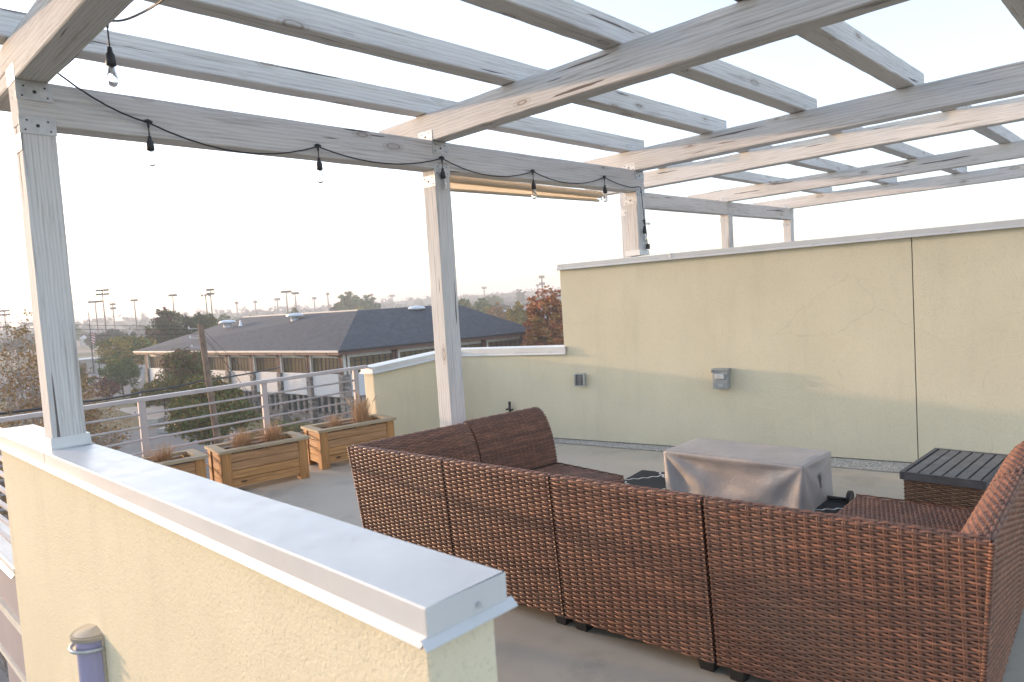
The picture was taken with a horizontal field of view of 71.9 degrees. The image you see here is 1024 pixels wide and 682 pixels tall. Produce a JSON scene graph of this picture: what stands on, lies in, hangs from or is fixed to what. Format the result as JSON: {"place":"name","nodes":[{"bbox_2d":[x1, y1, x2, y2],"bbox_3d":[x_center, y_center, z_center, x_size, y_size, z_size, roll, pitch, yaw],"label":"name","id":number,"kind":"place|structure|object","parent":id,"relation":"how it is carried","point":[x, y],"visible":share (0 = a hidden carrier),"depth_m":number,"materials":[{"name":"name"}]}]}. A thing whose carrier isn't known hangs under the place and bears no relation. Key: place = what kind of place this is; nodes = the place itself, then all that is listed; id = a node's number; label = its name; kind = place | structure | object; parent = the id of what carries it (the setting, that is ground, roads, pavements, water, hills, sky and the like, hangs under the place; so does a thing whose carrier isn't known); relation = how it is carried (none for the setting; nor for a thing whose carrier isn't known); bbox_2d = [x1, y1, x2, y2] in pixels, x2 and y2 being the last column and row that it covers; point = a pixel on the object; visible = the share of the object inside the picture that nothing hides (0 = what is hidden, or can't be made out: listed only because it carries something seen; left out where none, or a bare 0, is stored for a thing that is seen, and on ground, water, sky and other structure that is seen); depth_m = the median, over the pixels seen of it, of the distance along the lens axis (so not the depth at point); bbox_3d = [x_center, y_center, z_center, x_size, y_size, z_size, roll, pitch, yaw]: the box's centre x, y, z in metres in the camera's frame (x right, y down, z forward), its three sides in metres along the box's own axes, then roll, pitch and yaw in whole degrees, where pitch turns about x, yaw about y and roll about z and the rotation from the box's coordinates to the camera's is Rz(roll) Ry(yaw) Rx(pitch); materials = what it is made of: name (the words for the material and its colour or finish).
{"place":"outdoors","nodes":[
{"label":"outdoors","id":0,"kind":"place"},
{"bbox_2d":[0,341,100,355],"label":"sports field","id":1,"kind":"structure","parent":0,"point":[79,351],"depth_m":321.32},
{"bbox_2d":[109,303,115,330],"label":"light mast","id":2,"kind":"object","parent":1,"relation":"on","point":[112,308],"visible":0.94,"depth_m":399.32,"materials":[{"name":"metal"}]},
{"bbox_2d":[130,299,137,338],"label":"light mast","id":3,"kind":"object","parent":1,"relation":"on","point":[132,300],"visible":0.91,"depth_m":351.95,"materials":[{"name":"metal"}]},
{"bbox_2d":[4,346,113,352],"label":"sports field","id":4,"kind":"structure","parent":0,"point":[83,348],"depth_m":352.20,"materials":[{"name":"green plant"}]},
{"bbox_2d":[0,309,9,342],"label":"light mast","id":5,"kind":"object","parent":4,"relation":"on","point":[6,310],"visible":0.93,"depth_m":384.80,"materials":[{"name":"metal"}]},
{"bbox_2d":[87,300,101,333],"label":"light mast","id":6,"kind":"object","parent":4,"relation":"on","point":[98,301],"visible":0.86,"depth_m":334.80,"materials":[{"name":"metal"}]},
{"bbox_2d":[0,364,145,401],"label":"car park","id":7,"kind":"structure","parent":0,"point":[128,388],"depth_m":134.64,"materials":[{"name":"asphalt"}]},
{"bbox_2d":[88,312,94,372],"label":"flag pole","id":8,"kind":"object","parent":7,"relation":"on","point":[92,339],"visible":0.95,"depth_m":164.79,"materials":[{"name":"metal"}]},
{"bbox_2d":[78,357,105,372],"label":"house","id":9,"kind":"structure","parent":7,"relation":"on","point":[86,363],"depth_m":165.18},
{"bbox_2d":[93,334,155,384],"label":"street tree","id":10,"kind":"object","parent":7,"relation":"on","point":[126,346],"visible":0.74,"depth_m":126.04,"materials":[{"name":"green plant"}]},
{"bbox_2d":[80,335,86,345],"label":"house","id":11,"kind":"structure","parent":0,"point":[83,338],"depth_m":393.07,"materials":[{"name":"white"}]},
{"bbox_2d":[0,427,273,681],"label":"street","id":12,"kind":"structure","parent":0,"point":[133,448],"depth_m":64.62,"materials":[{"name":"asphalt"}]},
{"bbox_2d":[0,412,21,677],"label":"ornamental tree","id":13,"kind":"object","parent":12,"relation":"on","point":[4,666],"visible":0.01,"depth_m":21.82,"materials":[{"name":"brown plant"}]},
{"bbox_2d":[0,309,117,518],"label":"ornamental tree","id":14,"kind":"object","parent":12,"relation":"on","point":[35,399],"visible":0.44,"depth_m":26.85,"materials":[{"name":"brown plant"}]},
{"bbox_2d":[28,381,137,451],"bbox_3d":[-19.042,6.080,31.762,4.586,9.388,5.253,-3,4,6],"label":"ornamental tree","id":15,"kind":"object","parent":12,"relation":"on","point":[116,436],"visible":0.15,"depth_m":31.79,"materials":[{"name":"green plant"}]},
{"bbox_2d":[157,425,173,432],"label":"concrete block","id":16,"kind":"structure","parent":12,"relation":"on","point":[160,430],"depth_m":70.79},
{"bbox_2d":[188,323,222,447],"bbox_3d":[-14.902,4.606,35.171,1.359,10.989,0.372,-5,4,-19],"label":"utility pole","id":17,"kind":"object","parent":12,"relation":"on","point":[208,381],"visible":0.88,"depth_m":34.88,"materials":[{"name":"brown wood"}]},
{"bbox_2d":[0,322,127,325],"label":"overhead wire","id":18,"kind":"object","parent":17,"relation":"attached to","point":[100,325],"visible":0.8,"depth_m":37.53,"materials":[{"name":"black plastic"}]},
{"bbox_2d":[9,334,168,334],"bbox_3d":[-27.315,-0.508,40.062,26.140,1.228,0.022,-2,4,24],"label":"overhead wire","id":19,"kind":"object","parent":17,"relation":"attached to","point":[134,334],"visible":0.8,"depth_m":36.32,"materials":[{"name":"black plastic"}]},
{"bbox_2d":[0,367,280,414],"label":"overhead wire","id":20,"kind":"object","parent":17,"relation":"attached to","point":[40,408],"visible":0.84,"depth_m":29.50,"materials":[{"name":"black plastic"}]},
{"bbox_2d":[163,373,262,444],"bbox_3d":[-22.805,6.039,53.595,7.537,7.090,7.470,-4,4,-6],"label":"street tree","id":21,"kind":"object","parent":12,"relation":"on","point":[196,399],"visible":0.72,"depth_m":52.46,"materials":[{"name":"green plant"}]},
{"bbox_2d":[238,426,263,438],"bbox_3d":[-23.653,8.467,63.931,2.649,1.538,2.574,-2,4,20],"label":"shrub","id":22,"kind":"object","parent":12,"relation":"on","point":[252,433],"visible":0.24,"depth_m":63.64,"materials":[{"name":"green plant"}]},
{"bbox_2d":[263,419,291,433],"bbox_3d":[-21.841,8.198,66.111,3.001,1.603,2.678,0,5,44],"label":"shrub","id":23,"kind":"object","parent":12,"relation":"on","point":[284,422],"visible":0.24,"depth_m":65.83,"materials":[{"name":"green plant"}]},
{"bbox_2d":[287,422,311,433],"bbox_3d":[-19.125,8.076,64.968,2.872,1.543,2.909,0,5,44],"label":"shrub","id":24,"kind":"object","parent":12,"relation":"on","point":[298,429],"visible":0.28,"depth_m":64.71,"materials":[{"name":"green plant"}]},
{"bbox_2d":[138,438,182,465],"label":"dried grass","id":25,"kind":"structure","parent":0,"point":[164,456],"depth_m":6.35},
{"bbox_2d":[116,405,234,438],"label":"sidewalk","id":26,"kind":"structure","parent":0,"point":[132,410],"depth_m":89.85,"materials":[{"name":"concrete"}]},
{"bbox_2d":[130,378,177,413],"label":"street tree","id":27,"kind":"object","parent":26,"relation":"on","point":[150,386],"visible":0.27,"depth_m":80.53,"materials":[{"name":"green plant"}]},
{"bbox_2d":[147,414,171,424],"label":"concrete block","id":28,"kind":"structure","parent":26,"relation":"on","point":[156,419],"depth_m":76.44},
{"bbox_2d":[153,347,212,393],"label":"street tree","id":29,"kind":"object","parent":26,"relation":"on","point":[180,367],"visible":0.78,"depth_m":75.17,"materials":[{"name":"green plant"}]},
{"bbox_2d":[218,426,263,452],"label":"dried grass","id":30,"kind":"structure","parent":0,"point":[242,442],"depth_m":6.80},
{"bbox_2d":[246,419,295,446],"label":"dried grass","id":31,"kind":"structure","parent":0,"point":[270,435],"depth_m":7.00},
{"bbox_2d":[0,291,560,340],"bbox_3d":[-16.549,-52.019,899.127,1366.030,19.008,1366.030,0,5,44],"label":"hills","id":32,"kind":"structure","parent":0,"point":[409,304],"depth_m":863.18,"materials":[{"name":"grey plant"}]},
{"bbox_2d":[0,287,560,343],"bbox_3d":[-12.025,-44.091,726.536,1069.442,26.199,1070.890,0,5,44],"label":"wood","id":33,"kind":"object","parent":32,"relation":"on","point":[144,321],"visible":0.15,"depth_m":807.03,"materials":[{"name":"green plant"}]},
{"bbox_2d":[0,311,563,433],"bbox_3d":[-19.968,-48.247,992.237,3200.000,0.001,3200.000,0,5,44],"label":"ground","id":34,"kind":"structure","parent":0,"point":[135,421],"depth_m":88.01,"materials":[{"name":"grey plant"}]},
{"bbox_2d":[7,662,21,681],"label":"apartment block","id":35,"kind":"structure","parent":34,"relation":"on","point":[13,677],"depth_m":5.49,"materials":[{"name":"paint"}]},
{"bbox_2d":[235,438,1023,681],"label":"terrace floor","id":36,"kind":"structure","parent":35,"relation":"on","point":[534,645],"depth_m":3.48,"materials":[{"name":"concrete"}]},
{"bbox_2d":[0,521,26,681],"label":"kerb wall","id":37,"kind":"structure","parent":36,"relation":"on","point":[11,647],"depth_m":4.74,"materials":[{"name":"paint"}]},
{"bbox_2d":[0,427,11,544],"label":"railing","id":38,"kind":"object","parent":37,"relation":"on","point":[3,533],"depth_m":4.60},
{"bbox_2d":[142,449,208,477],"bbox_3d":[-3.208,1.274,6.323,0.840,0.415,0.480,-7,5,-40],"label":"wooden planter","id":39,"kind":"object","parent":36,"relation":"on","point":[191,461],"visible":0.16,"depth_m":6.36,"materials":[{"name":"brown wood"}]},
{"bbox_2d":[0,365,367,510],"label":"railing","id":40,"kind":"object","parent":36,"relation":"on","point":[142,414],"visible":0.53,"depth_m":6.93,"materials":[{"name":"metal"}]},
{"bbox_2d":[204,431,309,487],"bbox_3d":[-2.485,1.188,6.952,0.870,0.415,0.480,-6,4,-38],"label":"wooden planter","id":41,"kind":"object","parent":36,"relation":"on","point":[228,466],"visible":0.86,"depth_m":6.79,"materials":[{"name":"brown wood"}]},
{"bbox_2d":[0,424,517,681],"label":"parapet wall","id":42,"kind":"structure","parent":36,"relation":"on","point":[154,572],"depth_m":2.25,"materials":[{"name":"yellow paint"}]},
{"bbox_2d":[68,623,108,681],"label":"wall sconce","id":43,"kind":"object","parent":42,"relation":"attached to","point":[87,640],"depth_m":3.12,"materials":[{"name":"metal"}]},
{"bbox_2d":[301,414,396,469],"bbox_3d":[-1.774,1.092,7.763,0.910,0.415,0.480,-6,4,-38],"label":"wooden planter","id":44,"kind":"object","parent":36,"relation":"on","point":[326,447],"visible":0.75,"depth_m":7.53,"materials":[{"name":"brown wood"}]},
{"bbox_2d":[323,413,349,431],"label":"dried grass","id":45,"kind":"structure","parent":44,"relation":"in","point":[333,422],"depth_m":7.62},
{"bbox_2d":[345,393,376,427],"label":"dried grass","id":46,"kind":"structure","parent":44,"relation":"in","point":[361,415],"depth_m":7.83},
{"bbox_2d":[347,423,480,555],"bbox_3d":[-0.354,1.009,4.484,0.940,0.798,0.940,0,5,44],"label":"sofa corner","id":47,"kind":"object","parent":36,"relation":"on","point":[400,487],"visible":0.42,"depth_m":4.25,"materials":[{"name":"brown wicker"}]},
{"bbox_2d":[442,458,572,624],"bbox_3d":[0.207,1.002,3.994,0.745,0.798,0.889,-1,5,41],"label":"sofa section","id":48,"kind":"object","parent":36,"relation":"on","point":[501,518],"visible":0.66,"depth_m":3.63,"materials":[{"name":"brown wicker"}]},
{"bbox_2d":[0,0,1023,448],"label":"pergola","id":49,"kind":"object","parent":36,"relation":"on","point":[42,42],"visible":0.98,"depth_m":4.29,"materials":[{"name":"white wood"}]},
{"bbox_2d":[58,0,650,248],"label":"string lights","id":50,"kind":"object","parent":49,"relation":"hanging from","point":[112,74],"visible":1,"depth_m":4.19,"materials":[{"name":"black plastic"}]},
{"bbox_2d":[449,175,602,201],"bbox_3d":[0.144,-1.388,6.514,0.068,0.144,2.292,0,5,44],"label":"roller shade","id":51,"kind":"object","parent":49,"relation":"attached to","point":[478,185],"visible":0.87,"depth_m":6.37,"materials":[{"name":"fabric"}]},
{"bbox_2d":[463,407,624,483],"bbox_3d":[0.221,0.939,4.917,0.692,0.810,0.889,-7,5,-39],"label":"sofa section","id":52,"kind":"object","parent":36,"relation":"on","point":[522,439],"visible":0.41,"depth_m":5.11,"materials":[{"name":"brown wicker"}]},
{"bbox_2d":[549,473,718,671],"bbox_3d":[0.786,0.995,3.489,0.786,0.798,0.889,-1,5,41],"label":"sofa section","id":53,"kind":"object","parent":36,"relation":"on","point":[633,560],"visible":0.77,"depth_m":3.14,"materials":[{"name":"brown wicker"}]},
{"bbox_2d":[359,219,1023,461],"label":"terrace wall","id":54,"kind":"structure","parent":36,"relation":"on","point":[905,346],"depth_m":6.62,"materials":[{"name":"yellow paint"}]},
{"bbox_2d":[574,373,585,385],"bbox_3d":[0.757,0.430,7.853,0.116,0.140,0.085,-1,4,35],"label":"weatherproof outlet","id":55,"kind":"object","parent":54,"relation":"attached to","point":[579,379],"visible":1,"depth_m":7.82,"materials":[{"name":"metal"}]},
{"bbox_2d":[711,368,730,388],"bbox_3d":[2.056,0.369,6.940,0.170,0.200,0.105,-1,4,35],"label":"electrical disconnect","id":56,"kind":"object","parent":54,"relation":"attached to","point":[721,378],"visible":1,"depth_m":6.91,"materials":[{"name":"metal"}]},
{"bbox_2d":[553,438,910,471],"bbox_3d":[3.714,1.064,5.710,10.474,0.001,0.369,-1,4,35],"label":"gravel strip","id":57,"kind":"object","parent":36,"relation":"on","point":[887,466],"visible":0.32,"depth_m":6.31,"materials":[{"name":"gravel"}]},
{"bbox_2d":[624,470,846,516],"bbox_3d":[1.394,1.225,5.217,1.920,0.030,1.360,0,5,44],"label":"outdoor rug","id":58,"kind":"object","parent":36,"relation":"on","point":[651,479],"visible":0.08,"depth_m":5.99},
{"bbox_2d":[664,438,832,512],"bbox_3d":[1.814,1.021,5.470,1.142,0.371,0.583,0,5,44],"label":"furniture cover","id":59,"kind":"object","parent":58,"relation":"on","point":[794,477],"visible":0.95,"depth_m":5.25,"materials":[{"name":"beige fabric"}]},
{"bbox_2d":[827,490,853,503],"bbox_3d":[2.318,1.135,5.220,0.365,0.109,0.109,0,5,44],"label":"umbrella base","id":60,"kind":"object","parent":58,"relation":"on","point":[849,496],"visible":0.66,"depth_m":5.11,"materials":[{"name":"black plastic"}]},
{"bbox_2d":[703,471,1023,681],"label":"sofa corner","id":61,"kind":"object","parent":36,"relation":"on","point":[798,595],"visible":1,"depth_m":2.57,"materials":[{"name":"brown wicker"}]},
{"bbox_2d":[836,441,1023,633],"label":"sofa section","id":62,"kind":"object","parent":36,"relation":"on","point":[937,516],"visible":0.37,"depth_m":3.68,"materials":[{"name":"brown wicker"}]},
{"bbox_2d":[899,448,1007,508],"bbox_3d":[2.674,0.962,4.226,0.716,0.470,0.430,-7,5,-44],"label":"side table","id":63,"kind":"object","parent":36,"relation":"on","point":[953,477],"visible":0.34,"depth_m":4.06,"materials":[{"name":"wood"}]},
{"bbox_2d":[4,338,34,359],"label":"distant tree","id":64,"kind":"object","parent":34,"relation":"on","point":[22,345],"visible":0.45,"depth_m":259.84,"materials":[{"name":"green plant"}]},
{"bbox_2d":[19,333,34,345],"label":"distant tree","id":65,"kind":"object","parent":34,"relation":"on","point":[28,337],"visible":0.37,"depth_m":401.62,"materials":[{"name":"green plant"}]},
{"bbox_2d":[75,324,83,339],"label":"distant tree","id":66,"kind":"object","parent":34,"relation":"on","point":[79,333],"visible":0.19,"depth_m":387.14,"materials":[{"name":"green plant"}]},
{"bbox_2d":[79,365,98,392],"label":"street tree","id":67,"kind":"object","parent":34,"relation":"on","point":[92,378],"visible":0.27,"depth_m":103.72,"materials":[{"name":"green plant"}]},
{"bbox_2d":[85,338,99,349],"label":"distant tree","id":68,"kind":"object","parent":34,"relation":"on","point":[87,341],"visible":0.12,"depth_m":266.44,"materials":[{"name":"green plant"}]},
{"bbox_2d":[95,289,108,332],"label":"light mast","id":69,"kind":"object","parent":34,"relation":"on","point":[99,294],"visible":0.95,"depth_m":225.26,"materials":[{"name":"metal"}]},
{"bbox_2d":[88,376,120,401],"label":"street tree","id":70,"kind":"object","parent":34,"relation":"on","point":[106,384],"visible":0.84,"depth_m":100.67,"materials":[{"name":"brown plant"}]},
{"bbox_2d":[94,329,135,353],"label":"distant tree","id":71,"kind":"object","parent":34,"relation":"on","point":[108,334],"visible":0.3,"depth_m":206.84,"materials":[{"name":"green plant"}]},
{"bbox_2d":[97,358,142,397],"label":"street tree","id":72,"kind":"object","parent":34,"relation":"on","point":[121,370],"visible":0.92,"depth_m":105.62,"materials":[{"name":"green plant"}]},
{"bbox_2d":[128,324,146,336],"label":"distant tree","id":73,"kind":"object","parent":34,"relation":"on","point":[138,327],"visible":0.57,"depth_m":439.62,"materials":[{"name":"green plant"}]},
{"bbox_2d":[138,326,158,343],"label":"street tree","id":74,"kind":"object","parent":34,"relation":"on","point":[147,329],"visible":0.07,"depth_m":139.65,"materials":[{"name":"green plant"}]},
{"bbox_2d":[144,307,183,343],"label":"street tree","id":75,"kind":"object","parent":34,"relation":"on","point":[163,324],"visible":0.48,"depth_m":140.28,"materials":[{"name":"green plant"}]},
{"bbox_2d":[171,312,217,339],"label":"street tree","id":76,"kind":"object","parent":34,"relation":"on","point":[192,322],"visible":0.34,"depth_m":138.75,"materials":[{"name":"green plant"}]},
{"bbox_2d":[201,313,216,328],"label":"street tree","id":77,"kind":"object","parent":34,"relation":"on","point":[214,319],"visible":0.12,"depth_m":139.82,"materials":[{"name":"green plant"}]},
{"bbox_2d":[206,288,214,312],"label":"light mast","id":78,"kind":"object","parent":34,"relation":"on","point":[210,290],"visible":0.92,"depth_m":280.81,"materials":[{"name":"metal"}]},
{"bbox_2d":[215,314,232,324],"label":"distant tree","id":79,"kind":"object","parent":34,"relation":"on","point":[222,317],"visible":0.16,"depth_m":269.20,"materials":[{"name":"green plant"}]},
{"bbox_2d":[280,290,291,312],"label":"light mast","id":80,"kind":"object","parent":34,"relation":"on","point":[288,291],"visible":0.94,"depth_m":379.92,"materials":[{"name":"metal"}]},
{"bbox_2d":[133,305,530,423],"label":"office building","id":81,"kind":"structure","parent":34,"relation":"on","point":[291,344],"depth_m":74.63,"materials":[{"name":"grey"}]},
{"bbox_2d":[150,356,163,367],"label":"window","id":82,"kind":"structure","parent":81,"relation":"in","point":[155,361],"depth_m":93.10,"materials":[{"name":"beige glass"}]},
{"bbox_2d":[208,357,225,369],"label":"window","id":83,"kind":"structure","parent":81,"relation":"in","point":[216,363],"depth_m":82.58,"materials":[{"name":"beige glass"}]},
{"bbox_2d":[231,357,250,370],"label":"window","id":84,"kind":"structure","parent":81,"relation":"in","point":[244,362],"depth_m":79.16,"materials":[{"name":"beige glass"}]},
{"bbox_2d":[256,357,276,371],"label":"window","id":85,"kind":"structure","parent":81,"relation":"in","point":[263,363],"depth_m":75.74,"materials":[{"name":"beige glass"}]},
{"bbox_2d":[283,358,306,372],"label":"window","id":86,"kind":"structure","parent":81,"relation":"in","point":[291,365],"depth_m":72.28,"materials":[{"name":"beige glass"}]},
{"bbox_2d":[313,358,338,373],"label":"window","id":87,"kind":"structure","parent":81,"relation":"in","point":[320,364],"depth_m":68.91,"materials":[{"name":"beige glass"}]},
{"bbox_2d":[349,353,391,372],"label":"window","id":88,"kind":"structure","parent":81,"relation":"in","point":[369,359],"depth_m":68.53,"materials":[{"name":"grey glass"}]},
{"bbox_2d":[400,348,434,357],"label":"window","id":89,"kind":"structure","parent":81,"relation":"in","point":[406,353],"depth_m":71.47,"materials":[{"name":"grey glass"}]},
{"bbox_2d":[461,343,480,347],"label":"window","id":90,"kind":"structure","parent":81,"relation":"in","point":[478,344],"depth_m":75.62,"materials":[{"name":"glass"}]},
{"bbox_2d":[488,339,519,346],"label":"window","id":91,"kind":"structure","parent":81,"relation":"in","point":[516,342],"depth_m":78.22,"materials":[{"name":"glass"}]},
{"bbox_2d":[333,291,362,310],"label":"distant tree","id":92,"kind":"object","parent":34,"relation":"on","point":[354,302],"visible":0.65,"depth_m":318.61,"materials":[{"name":"green plant"}]},
{"bbox_2d":[360,300,371,309],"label":"distant tree","id":93,"kind":"object","parent":34,"relation":"on","point":[366,307],"visible":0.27,"depth_m":321.10,"materials":[{"name":"green plant"}]},
{"bbox_2d":[359,294,380,308],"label":"distant tree","id":94,"kind":"object","parent":34,"relation":"on","point":[372,303],"visible":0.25,"depth_m":330.62,"materials":[{"name":"green plant"}]},
{"bbox_2d":[458,298,472,308],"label":"street tree","id":95,"kind":"object","parent":34,"relation":"on","point":[465,303],"visible":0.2,"depth_m":225.82,"materials":[{"name":"green plant"}]},
{"bbox_2d":[472,298,493,310],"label":"distant tree","id":96,"kind":"object","parent":34,"relation":"on","point":[479,306],"visible":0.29,"depth_m":249.81,"materials":[{"name":"green plant"}]},
{"bbox_2d":[480,304,493,313],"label":"street tree","id":97,"kind":"object","parent":34,"relation":"on","point":[487,308],"visible":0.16,"depth_m":216.72,"materials":[{"name":"green plant"}]},
{"bbox_2d":[483,296,495,306],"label":"distant tree","id":98,"kind":"object","parent":34,"relation":"on","point":[489,299],"visible":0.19,"depth_m":418.11,"materials":[{"name":"green plant"}]},
{"bbox_2d":[489,295,501,305],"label":"distant tree","id":99,"kind":"object","parent":34,"relation":"on","point":[496,299],"visible":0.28,"depth_m":422.50,"materials":[{"name":"green plant"}]},
{"bbox_2d":[486,301,507,319],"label":"street tree","id":100,"kind":"object","parent":34,"relation":"on","point":[498,312],"visible":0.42,"depth_m":191.55,"materials":[{"name":"brown plant"}]},
{"bbox_2d":[505,300,529,324],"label":"street tree","id":101,"kind":"object","parent":34,"relation":"on","point":[518,314],"visible":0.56,"depth_m":150.06,"materials":[{"name":"green plant"}]},
{"bbox_2d":[521,285,563,345],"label":"street tree","id":102,"kind":"object","parent":34,"relation":"on","point":[545,330],"visible":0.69,"depth_m":74.80,"materials":[{"name":"red plant"}]},
{"bbox_2d":[0,0,1023,328],"label":"sky","id":103,"kind":"structure","parent":0,"point":[248,228],"materials":[{"name":"white"}]},
{"bbox_2d":[539,275,544,296],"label":"cell tower","id":104,"kind":"structure","parent":0,"point":[541,283],"depth_m":517.33,"materials":[{"name":"metal"}]},
{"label":"neighbour roof","id":105,"kind":"structure","parent":0,"visible":0},
{"bbox_2d":[585,96,1023,257],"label":"pergola","id":106,"kind":"object","parent":105,"relation":"on","point":[988,120],"visible":0.78,"depth_m":9.96,"materials":[{"name":"wood"}]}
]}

